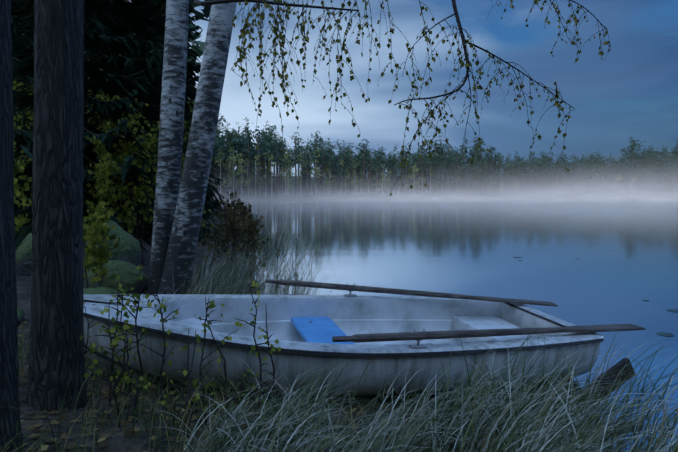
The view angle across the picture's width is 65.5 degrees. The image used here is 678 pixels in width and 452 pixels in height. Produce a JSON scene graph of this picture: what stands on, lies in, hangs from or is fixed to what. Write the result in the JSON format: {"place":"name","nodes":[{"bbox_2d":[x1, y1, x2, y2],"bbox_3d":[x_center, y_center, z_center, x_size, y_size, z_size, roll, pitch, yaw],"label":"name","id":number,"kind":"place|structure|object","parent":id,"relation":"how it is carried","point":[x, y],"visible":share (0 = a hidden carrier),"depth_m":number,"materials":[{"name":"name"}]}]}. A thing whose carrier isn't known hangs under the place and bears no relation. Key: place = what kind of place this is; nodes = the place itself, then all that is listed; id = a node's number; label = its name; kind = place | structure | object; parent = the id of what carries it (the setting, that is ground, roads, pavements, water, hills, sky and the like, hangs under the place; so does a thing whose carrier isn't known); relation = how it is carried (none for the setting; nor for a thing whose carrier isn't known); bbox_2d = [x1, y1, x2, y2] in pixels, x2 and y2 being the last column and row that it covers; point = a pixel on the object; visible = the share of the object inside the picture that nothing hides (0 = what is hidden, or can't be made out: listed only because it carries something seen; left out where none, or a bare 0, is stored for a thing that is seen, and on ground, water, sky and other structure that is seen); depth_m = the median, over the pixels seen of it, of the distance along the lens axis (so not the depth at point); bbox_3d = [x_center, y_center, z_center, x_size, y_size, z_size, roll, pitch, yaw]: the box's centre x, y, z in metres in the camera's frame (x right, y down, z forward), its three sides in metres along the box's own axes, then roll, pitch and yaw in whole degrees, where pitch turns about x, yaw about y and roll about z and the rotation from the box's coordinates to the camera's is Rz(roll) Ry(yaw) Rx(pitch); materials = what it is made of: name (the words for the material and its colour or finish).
{"place":"outdoors","nodes":[
{"label":"outdoors","id":0,"kind":"place"},
{"bbox_2d":[10,172,677,451],"bbox_3d":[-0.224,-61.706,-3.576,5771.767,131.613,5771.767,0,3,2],"label":"ground","id":1,"kind":"structure","parent":0,"point":[23,283],"depth_m":3.16,"materials":[{"name":"brown soil"}]},
{"bbox_2d":[0,0,22,451],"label":"pine trunk","id":2,"kind":"object","parent":1,"relation":"on","point":[9,392],"visible":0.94,"depth_m":2.35,"materials":[{"name":"brown plant"}]},
{"bbox_2d":[26,0,86,411],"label":"pine trunk","id":3,"kind":"object","parent":1,"relation":"on","point":[56,362],"visible":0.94,"depth_m":2.89,"materials":[{"name":"brown plant"}]},
{"bbox_2d":[16,220,148,323],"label":"boulders","id":4,"kind":"object","parent":1,"relation":"on","point":[124,262],"visible":0.25,"depth_m":7.65,"materials":[{"name":"green stone"}]},
{"bbox_2d":[11,0,229,266],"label":"spruce trees","id":5,"kind":"object","parent":1,"relation":"on","point":[123,39],"visible":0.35,"depth_m":10.43,"materials":[{"name":"green plant"}]},
{"bbox_2d":[13,55,279,287],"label":"bushes","id":6,"kind":"object","parent":1,"relation":"on","point":[232,226],"visible":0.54,"depth_m":9.16,"materials":[{"name":"green plant"}]},
{"bbox_2d":[147,0,188,293],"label":"birch trunk","id":7,"kind":"object","parent":1,"relation":"on","point":[169,160],"visible":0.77,"depth_m":6.94,"materials":[{"name":"white plant"}]},
{"bbox_2d":[80,265,280,436],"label":"saplings","id":8,"kind":"object","parent":1,"relation":"on","point":[126,378],"visible":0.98,"depth_m":2.88,"materials":[{"name":"green plant"}]},
{"bbox_2d":[158,2,236,293],"bbox_3d":[-1.126,-4.886,6.525,2.563,12.002,0.450,0,3,-3],"label":"birch trunk","id":9,"kind":"object","parent":1,"relation":"on","point":[182,248],"visible":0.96,"depth_m":6.60,"materials":[{"name":"white plant"}]},
{"bbox_2d":[193,0,610,202],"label":"overhanging birch","id":10,"kind":"object","parent":9,"relation":"attached to","point":[244,32],"visible":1,"depth_m":4.68,"materials":[{"name":"green plant"}]},
{"bbox_2d":[18,305,547,451],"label":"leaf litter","id":11,"kind":"object","parent":1,"relation":"on","point":[103,437],"visible":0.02,"depth_m":2.87,"materials":[{"name":"brown plant"}]},
{"bbox_2d":[0,208,677,451],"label":"grass tussocks","id":12,"kind":"object","parent":1,"relation":"on","point":[514,436],"depth_m":2.48,"materials":[{"name":"green plant"}]},
{"bbox_2d":[529,358,634,447],"bbox_3d":[1.306,0.949,2.838,0.774,0.395,0.050,-1,4,-24],"label":"driftwood log","id":13,"kind":"object","parent":12,"relation":"on","point":[616,367],"visible":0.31,"depth_m":2.90,"materials":[{"name":"brown wood"}]},
{"bbox_2d":[125,0,677,198],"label":"forest","id":14,"kind":"object","parent":1,"relation":"on","point":[228,143],"depth_m":224.41,"materials":[{"name":"green plant"}]},
{"bbox_2d":[129,0,677,178],"label":"sky","id":15,"kind":"structure","parent":0,"point":[622,93],"materials":[{"name":"blue"}]},
{"bbox_2d":[210,115,677,213],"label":"fog bank","id":16,"kind":"structure","parent":0,"point":[602,196],"depth_m":123.30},
{"bbox_2d":[221,199,677,451],"bbox_3d":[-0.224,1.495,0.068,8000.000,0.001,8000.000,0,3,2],"label":"water","id":17,"kind":"structure","parent":0,"point":[611,277],"depth_m":12.57,"materials":[{"name":"blue liquid"}]},
{"bbox_2d":[83,279,645,399],"bbox_3d":[0.155,0.885,4.258,4.520,0.662,1.824,2,5,-16],"label":"boat","id":18,"kind":"object","parent":17,"relation":"on","point":[424,328],"visible":0.85,"depth_m":3.75,"materials":[{"name":"grey wood"}]},
{"bbox_2d":[514,233,677,335],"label":"lily pads","id":19,"kind":"object","parent":17,"relation":"on","point":[665,333],"visible":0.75,"depth_m":6.83,"materials":[{"name":"green plant"}]}
]}

